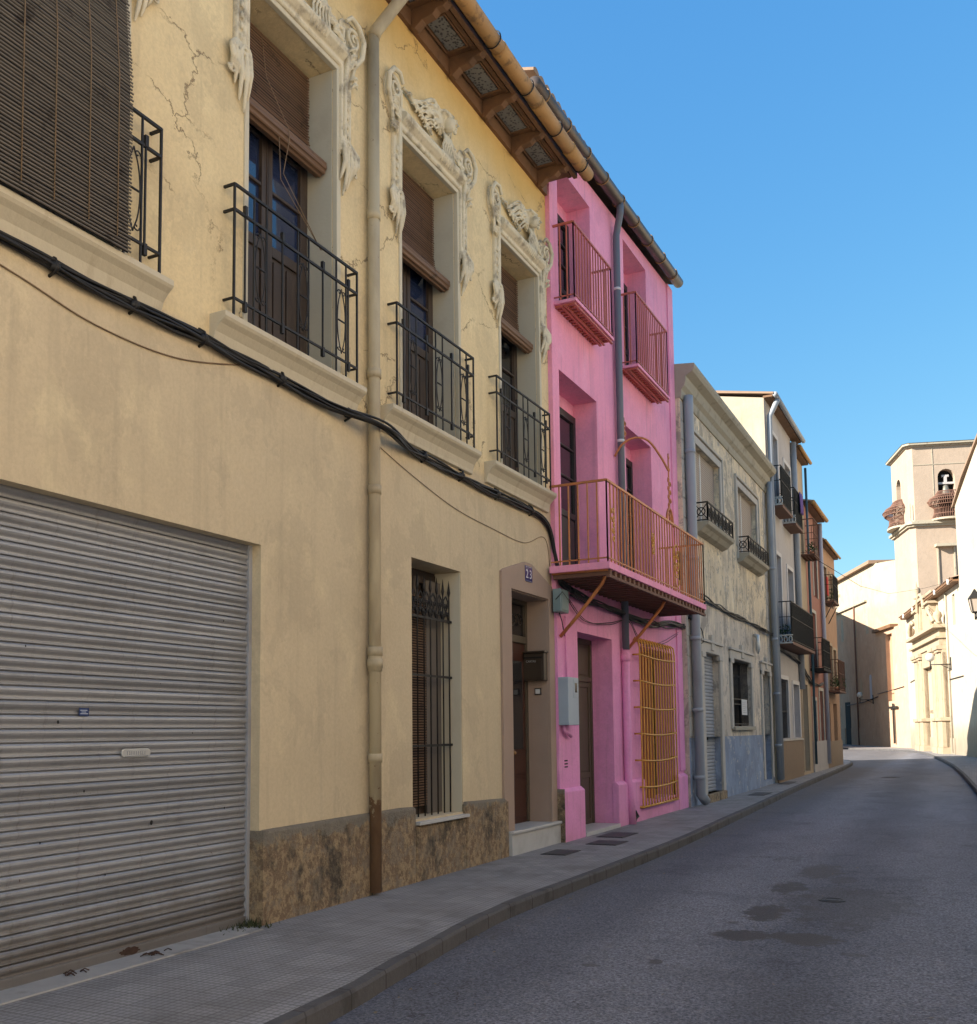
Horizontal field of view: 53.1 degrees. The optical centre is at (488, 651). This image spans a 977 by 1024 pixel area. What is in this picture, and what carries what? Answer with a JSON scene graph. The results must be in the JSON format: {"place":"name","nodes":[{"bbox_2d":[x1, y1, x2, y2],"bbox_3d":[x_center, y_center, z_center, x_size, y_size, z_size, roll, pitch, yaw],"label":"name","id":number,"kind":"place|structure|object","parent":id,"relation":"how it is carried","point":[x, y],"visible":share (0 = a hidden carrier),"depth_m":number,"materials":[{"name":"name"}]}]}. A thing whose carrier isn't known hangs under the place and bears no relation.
{"place":"outdoors","nodes":[
{"label":"outdoors","id":0,"kind":"place"},
{"bbox_2d":[0,760,849,1023],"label":"pavement","id":1,"kind":"structure","parent":0,"point":[273,971],"depth_m":7.29,"materials":[{"name":"grey concrete"}]},
{"bbox_2d":[0,926,262,1005],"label":"threshold","id":2,"kind":"object","parent":1,"relation":"on","point":[28,990],"visible":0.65,"depth_m":6.78,"materials":[{"name":"grey concrete"}]},
{"bbox_2d":[63,968,88,975],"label":"dry twigs","id":3,"kind":"object","parent":2,"relation":"on","point":[68,972],"visible":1,"depth_m":6.55,"materials":[{"name":"brown plant"}]},
{"bbox_2d":[140,948,171,956],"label":"dry twigs","id":4,"kind":"object","parent":2,"relation":"on","point":[153,952],"visible":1,"depth_m":7.09,"materials":[{"name":"brown plant"}]},
{"bbox_2d":[220,917,279,934],"bbox_3d":[-1.988,2.252,8.113,0.326,0.084,0.722,-3,-5,26],"label":"weed tuft","id":5,"kind":"object","parent":1,"relation":"on","point":[247,924],"visible":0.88,"depth_m":8.12,"materials":[{"name":"plant"}]},
{"bbox_2d":[542,849,580,855],"bbox_3d":[0.954,2.641,12.867,0.350,0.010,0.550,-3,-5,26],"label":"utility cover","id":6,"kind":"object","parent":1,"relation":"on","point":[564,852],"visible":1,"depth_m":12.80,"materials":[{"name":"metal"}]},
{"bbox_2d":[587,840,627,845],"bbox_3d":[1.688,2.716,13.896,0.450,0.010,0.550,-3,-5,26],"label":"utility cover","id":7,"kind":"object","parent":1,"relation":"on","point":[607,842],"visible":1,"depth_m":13.85,"materials":[{"name":"metal"}]},
{"bbox_2d":[597,832,636,837],"bbox_3d":[1.975,2.796,14.922,0.420,0.010,0.750,-3,-5,26],"label":"utility cover","id":8,"kind":"object","parent":1,"relation":"on","point":[617,834],"visible":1,"depth_m":14.89,"materials":[{"name":"metal"}]},
{"bbox_2d":[749,792,772,795],"bbox_3d":[6.636,3.471,23.859,0.400,0.010,1.100,-3,-5,26],"label":"utility cover","id":9,"kind":"object","parent":1,"relation":"on","point":[762,793],"visible":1,"depth_m":23.88,"materials":[{"name":"metal"}]},
{"bbox_2d":[778,781,795,783],"bbox_3d":[8.720,3.826,28.505,0.350,0.010,1.400,-3,-5,26],"label":"utility cover","id":10,"kind":"object","parent":1,"relation":"on","point":[788,782],"visible":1,"depth_m":28.56,"materials":[{"name":"metal"}]},
{"bbox_2d":[328,749,976,1023],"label":"road","id":11,"kind":"structure","parent":0,"point":[892,939],"depth_m":8.25,"materials":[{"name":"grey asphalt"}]},
{"bbox_2d":[264,760,852,1023],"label":"kerb","id":12,"kind":"structure","parent":11,"relation":"on","point":[344,999],"depth_m":8.16,"materials":[{"name":"concrete"}]},
{"bbox_2d":[818,897,845,902],"bbox_3d":[3.427,2.476,9.749,0.260,0.010,0.260,-3,-5,26],"label":"manhole cover","id":13,"kind":"object","parent":11,"relation":"on","point":[832,900],"visible":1,"depth_m":9.73,"materials":[{"name":"metal"}]},
{"bbox_2d":[843,748,976,794],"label":"kerb","id":14,"kind":"structure","parent":11,"relation":"on","point":[968,780],"depth_m":46.22,"materials":[{"name":"concrete"}]},
{"bbox_2d":[476,0,976,577],"label":"sky","id":15,"kind":"structure","parent":0,"point":[806,170],"materials":[{"name":"blue"}]},
{"bbox_2d":[843,744,976,784],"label":"pavement","id":16,"kind":"structure","parent":0,"point":[967,765],"depth_m":46.73,"materials":[{"name":"grey concrete"}]},
{"bbox_2d":[888,703,897,743],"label":"wooden cross","id":17,"kind":"object","parent":16,"relation":"on","point":[892,707],"visible":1,"depth_m":75.71,"materials":[{"name":"brown wood"}]},
{"label":"ground","id":18,"kind":"structure","parent":0,"visible":0},
{"bbox_2d":[0,0,593,990],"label":"yellow house","id":19,"kind":"structure","parent":18,"relation":"on","point":[264,642],"depth_m":8.54,"materials":[{"name":"paint"}]},
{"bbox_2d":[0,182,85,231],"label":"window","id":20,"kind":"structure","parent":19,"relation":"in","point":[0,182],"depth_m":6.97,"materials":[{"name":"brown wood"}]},
{"bbox_2d":[0,264,240,365],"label":"thin wire","id":21,"kind":"object","parent":19,"relation":"attached to","point":[110,331],"visible":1,"depth_m":7.03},
{"bbox_2d":[248,82,307,354],"bbox_3d":[-2.141,-4.283,9.323,0.095,3.250,1.300,-3,-5,26],"label":"window","id":22,"kind":"structure","parent":19,"relation":"in","point":[265,184],"depth_m":9.45,"materials":[{"name":"brown wood"}]},
{"bbox_2d":[0,230,575,594],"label":"cable bundle","id":23,"kind":"object","parent":19,"relation":"attached to","point":[53,265],"visible":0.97,"depth_m":8.24,"materials":[{"name":"black rubber"}]},
{"bbox_2d":[402,261,433,424],"bbox_3d":[-1.001,-4.108,11.619,0.095,3.250,1.300,-3,-5,26],"label":"window","id":24,"kind":"structure","parent":19,"relation":"in","point":[417,293],"depth_m":11.86,"materials":[{"name":"brown wood"}]},
{"bbox_2d":[411,570,434,813],"bbox_3d":[-0.900,0.468,11.334,0.095,2.860,1.120,-3,-5,26],"label":"window","id":25,"kind":"structure","parent":19,"relation":"in","point":[413,573],"depth_m":11.49,"materials":[{"name":"brown wood"}]},
{"bbox_2d":[380,447,550,585],"bbox_3d":[-0.135,-1.465,12.251,0.010,1.123,4.678,-3,-5,26],"label":"thin wire","id":26,"kind":"object","parent":19,"relation":"attached to","point":[470,517],"visible":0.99,"depth_m":12.03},
{"bbox_2d":[501,334,518,471],"bbox_3d":[0.127,-3.936,13.889,0.095,3.250,1.280,-3,-5,26],"label":"window","id":27,"kind":"structure","parent":19,"relation":"in","point":[508,349],"depth_m":14.20,"materials":[{"name":"brown wood"}]},
{"bbox_2d":[512,642,526,823],"bbox_3d":[0.297,1.125,13.599,0.119,2.550,1.120,-3,-5,26],"label":"door","id":28,"kind":"structure","parent":19,"relation":"in","point":[520,797],"depth_m":13.89,"materials":[{"name":"brown wood"}]},
{"bbox_2d":[525,565,531,582],"bbox_3d":[0.557,-1.075,13.545,0.010,0.220,0.235,-3,-5,26],"label":"house number","id":29,"kind":"object","parent":19,"relation":"attached to","point":[528,573],"visible":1,"depth_m":13.53,"materials":[{"name":"blue ceramic"}]},
{"bbox_2d":[522,650,547,680],"bbox_3d":[0.657,0.209,14.109,0.400,0.430,0.146,-3,-5,26],"label":"mailbox","id":30,"kind":"object","parent":19,"relation":"attached to","point":[535,665],"visible":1,"depth_m":14.04,"materials":[{"name":"metal"}]},
{"bbox_2d":[523,660,541,678],"bbox_3d":[0.631,0.255,14.053,0.300,0.270,0.009,-3,-5,26],"label":"door","id":31,"kind":"structure","parent":30,"relation":"in","point":[532,670],"depth_m":14.05,"materials":[{"name":"brown wood"}]},
{"bbox_2d":[535,688,540,694],"bbox_3d":[0.715,0.576,14.120,0.100,0.100,0.030,-3,-5,26],"label":"doorbell","id":32,"kind":"object","parent":19,"relation":"attached to","point":[537,691],"visible":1,"depth_m":14.11,"materials":[{"name":"white plastic"}]},
{"bbox_2d":[522,67,705,842],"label":"pink house","id":33,"kind":"structure","parent":18,"relation":"on","point":[613,274],"depth_m":16.56,"materials":[{"name":"paint"}]},
{"bbox_2d":[553,588,570,635],"bbox_3d":[1.086,-0.575,14.300,0.174,0.665,0.409,-3,-5,26],"label":"junction box","id":34,"kind":"object","parent":33,"relation":"attached to","point":[561,601],"visible":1,"depth_m":14.19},
{"bbox_2d":[557,213,569,299],"bbox_3d":[1.033,-6.250,15.908,0.095,2.070,1.460,-3,-5,26],"label":"window","id":35,"kind":"structure","parent":33,"relation":"in","point":[559,220],"depth_m":16.38,"materials":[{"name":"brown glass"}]},
{"bbox_2d":[558,616,578,737],"bbox_3d":[1.178,0.365,14.395,0.168,1.808,0.420,-3,-5,26],"label":"electricity meter box","id":36,"kind":"object","parent":33,"relation":"attached to","point":[568,696],"visible":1,"depth_m":14.22,"materials":[{"name":"grey metal"}]},
{"bbox_2d":[559,406,577,564],"bbox_3d":[1.096,-2.595,15.645,0.095,2.800,1.660,-3,-5,26],"label":"window","id":37,"kind":"structure","parent":33,"relation":"in","point":[567,422],"depth_m":16.10,"materials":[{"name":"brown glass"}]},
{"bbox_2d":[577,638,594,823],"bbox_3d":[1.389,1.287,15.798,0.120,3.060,1.600,-3,-5,26],"label":"door","id":38,"kind":"structure","parent":33,"relation":"in","point":[586,743],"depth_m":16.28,"materials":[{"name":"wood"}]},
{"bbox_2d":[569,599,678,646],"bbox_3d":[2.512,-0.405,17.248,0.041,0.501,6.205,-3,-5,26],"label":"loose wire","id":39,"kind":"object","parent":33,"relation":"attached to","point":[615,623],"visible":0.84,"depth_m":16.29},
{"bbox_2d":[624,284,628,364],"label":"window","id":40,"kind":"structure","parent":33,"relation":"in","point":[625,287],"depth_m":19.31,"materials":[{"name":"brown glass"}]},
{"bbox_2d":[569,587,685,628],"bbox_3d":[2.706,-0.653,17.618,0.098,0.328,6.604,-3,-5,26],"label":"cable bundle","id":41,"kind":"object","parent":33,"relation":"attached to","point":[619,612],"visible":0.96,"depth_m":16.81,"materials":[{"name":"black rubber"}]},
{"bbox_2d":[626,458,633,571],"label":"window","id":42,"kind":"structure","parent":33,"relation":"in","point":[629,471],"depth_m":19.00,"materials":[{"name":"brown glass"}]},
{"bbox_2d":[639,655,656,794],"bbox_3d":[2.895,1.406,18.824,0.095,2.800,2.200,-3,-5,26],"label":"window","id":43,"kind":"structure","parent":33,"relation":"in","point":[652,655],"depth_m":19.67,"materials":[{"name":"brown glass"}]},
{"bbox_2d":[674,363,783,806],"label":"weathered house","id":44,"kind":"structure","parent":18,"relation":"on","point":[726,470],"depth_m":23.68,"materials":[{"name":"grey paint"}]},
{"bbox_2d":[688,593,772,635],"bbox_3d":[6.275,-0.691,24.627,0.110,0.713,9.314,-3,-5,27],"label":"cable bundle","id":45,"kind":"object","parent":44,"relation":"attached to","point":[738,616],"visible":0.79,"depth_m":24.25,"materials":[{"name":"black rubber"}]},
{"bbox_2d":[733,662,748,725],"bbox_3d":[6.298,1.076,25.048,0.230,1.670,2.300,-3,-5,26],"label":"window","id":46,"kind":"structure","parent":44,"relation":"in","point":[739,681],"depth_m":25.39,"materials":[{"name":"black glass"}]},
{"bbox_2d":[741,699,746,714],"bbox_3d":[6.662,1.449,25.427,0.012,0.400,0.650,-3,-5,26],"label":"paper notice","id":47,"kind":"object","parent":44,"relation":"attached to","point":[744,706],"visible":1,"depth_m":25.39,"materials":[{"name":"white paper"}]},
{"bbox_2d":[753,634,760,653],"bbox_3d":[7.301,-0.216,26.606,0.195,0.556,0.129,-3,-5,26],"label":"wall lantern","id":48,"kind":"object","parent":44,"relation":"attached to","point":[757,642],"depth_m":26.55,"materials":[{"name":"glass"}]},
{"bbox_2d":[715,390,814,782],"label":"grey house","id":49,"kind":"structure","parent":18,"relation":"on","point":[766,421],"depth_m":30.86,"materials":[{"name":"paint"}]},
{"bbox_2d":[781,681,787,737],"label":"window","id":50,"kind":"structure","parent":49,"relation":"in","point":[782,685],"depth_m":30.52,"materials":[{"name":"black metal"}]},
{"bbox_2d":[779,624,794,641],"bbox_3d":[8.894,-0.567,29.278,0.504,0.573,0.488,-3,-5,26],"label":"potted plant","id":51,"kind":"object","parent":49,"relation":"on","point":[784,631],"visible":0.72,"depth_m":29.29,"materials":[{"name":"plant"}]},
{"bbox_2d":[799,492,803,515],"bbox_3d":[10.391,-4.912,32.476,0.060,0.681,0.604,-3,-5,26],"label":"purple cloth","id":52,"kind":"object","parent":49,"relation":"hanging from","point":[801,504],"visible":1,"depth_m":32.45,"materials":[{"name":"purple fabric"}]},
{"bbox_2d":[780,647,824,685],"bbox_3d":[10.739,0.608,33.398,0.101,0.917,10.303,-3,-5,26],"label":"cable bundle","id":53,"kind":"object","parent":49,"relation":"attached to","point":[799,662],"visible":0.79,"depth_m":33.81,"materials":[{"name":"black rubber"}]},
{"bbox_2d":[796,444,819,774],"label":"tan house","id":54,"kind":"structure","parent":18,"relation":"on","point":[803,459],"depth_m":34.97,"materials":[{"name":"paint"}]},
{"bbox_2d":[805,541,817,553],"bbox_3d":[11.559,-3.700,34.919,0.413,0.474,0.383,1,-5,-19],"label":"potted plant","id":55,"kind":"object","parent":54,"relation":"on","point":[812,547],"visible":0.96,"depth_m":34.91,"materials":[{"name":"plant"}]},
{"bbox_2d":[803,499,831,771],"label":"red house","id":56,"kind":"structure","parent":18,"relation":"on","point":[822,665],"depth_m":37.47,"materials":[{"name":"paint"}]},
{"bbox_2d":[819,561,938,593],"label":"overhead wire","id":57,"kind":"object","parent":56,"relation":"attached to","point":[866,587],"visible":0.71,"depth_m":47.53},
{"bbox_2d":[822,538,845,767],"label":"orange house","id":58,"kind":"structure","parent":18,"relation":"on","point":[830,555],"depth_m":41.05,"materials":[{"name":"paint"}]},
{"bbox_2d":[826,576,828,595],"bbox_3d":[13.799,-2.656,39.764,0.030,0.750,0.450,-3,-5,26],"label":"red cloth","id":59,"kind":"object","parent":58,"relation":"hanging from","point":[827,586],"visible":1,"depth_m":39.65,"materials":[{"name":"red fabric"}]},
{"bbox_2d":[830,675,840,689],"bbox_3d":[14.112,1.242,39.794,0.443,0.638,0.550,-3,-5,26],"label":"potted plant","id":60,"kind":"object","parent":58,"relation":"on","point":[836,679],"visible":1,"depth_m":39.74,"materials":[{"name":"plant"}]},
{"bbox_2d":[836,559,897,745],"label":"church wing","id":61,"kind":"structure","parent":18,"relation":"on","point":[863,612],"depth_m":85.40,"materials":[{"name":"beige paint"}]},
{"bbox_2d":[841,620,843,641],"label":"blocked window","id":62,"kind":"structure","parent":61,"relation":"in","point":[842,633],"depth_m":91.59,"materials":[{"name":"paint"}]},
{"bbox_2d":[845,702,851,744],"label":"door","id":63,"kind":"structure","parent":61,"relation":"in","point":[847,708],"depth_m":90.12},
{"bbox_2d":[859,576,861,589],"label":"blocked window","id":64,"kind":"structure","parent":61,"relation":"in","point":[860,579],"depth_m":85.70,"materials":[{"name":"paint"}]},
{"bbox_2d":[860,678,862,700],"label":"window","id":65,"kind":"structure","parent":61,"relation":"in","point":[860,678],"depth_m":85.98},
{"bbox_2d":[857,692,873,703],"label":"wall lamp","id":66,"kind":"object","parent":61,"relation":"attached to","point":[859,694],"visible":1,"depth_m":82.76,"materials":[{"name":"white glass"}]},
{"bbox_2d":[865,610,868,633],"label":"blocked window","id":67,"kind":"structure","parent":61,"relation":"in","point":[866,612],"depth_m":84.15,"materials":[{"name":"paint"}]},
{"bbox_2d":[869,675,871,698],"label":"window","id":68,"kind":"structure","parent":61,"relation":"in","point":[870,679],"depth_m":83.37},
{"bbox_2d":[872,623,910,747],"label":"lean to","id":69,"kind":"object","parent":18,"relation":"on","point":[891,657],"visible":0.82,"depth_m":76.20,"materials":[{"name":"beige paint"}]},
{"bbox_2d":[885,439,973,624],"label":"bell tower","id":70,"kind":"structure","parent":18,"relation":"on","point":[925,545],"depth_m":72.48,"materials":[{"name":"paint"}]},
{"bbox_2d":[882,499,904,533],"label":"belfry balcony","id":71,"kind":"structure","parent":70,"relation":"attached to","point":[892,520],"depth_m":74.76,"materials":[{"name":"brown metal"}]},
{"bbox_2d":[927,489,955,520],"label":"belfry balcony","id":72,"kind":"structure","parent":70,"relation":"attached to","point":[937,510],"depth_m":71.66,"materials":[{"name":"brown metal"}]},
{"bbox_2d":[938,475,953,496],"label":"church bell","id":73,"kind":"object","parent":70,"relation":"hanging from","point":[945,486],"visible":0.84,"depth_m":72.49,"materials":[{"name":"white metal"}]},
{"bbox_2d":[899,434,976,757],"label":"church","id":74,"kind":"structure","parent":18,"relation":"on","point":[943,711],"depth_m":55.21,"materials":[{"name":"beige stone"}]},
{"bbox_2d":[912,582,920,599],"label":"stone urn","id":75,"kind":"object","parent":74,"relation":"on","point":[916,592],"visible":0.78,"depth_m":63.83,"materials":[{"name":"beige stone"}]},
{"bbox_2d":[928,667,933,736],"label":"door","id":76,"kind":"structure","parent":74,"relation":"in","point":[930,680],"depth_m":62.07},
{"bbox_2d":[933,605,941,623],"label":"stone urn","id":77,"kind":"object","parent":74,"relation":"on","point":[937,614],"visible":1,"depth_m":56.78,"materials":[{"name":"beige stone"}]},
{"bbox_2d":[925,653,951,669],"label":"wall lamp","id":78,"kind":"object","parent":74,"relation":"attached to","point":[929,657],"visible":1,"depth_m":55.57,"materials":[{"name":"white glass"}]},
{"bbox_2d":[968,589,976,619],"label":"wall lantern","id":79,"kind":"object","parent":74,"relation":"attached to","point":[972,599],"depth_m":44.29,"materials":[{"name":"white glass"}]}
]}

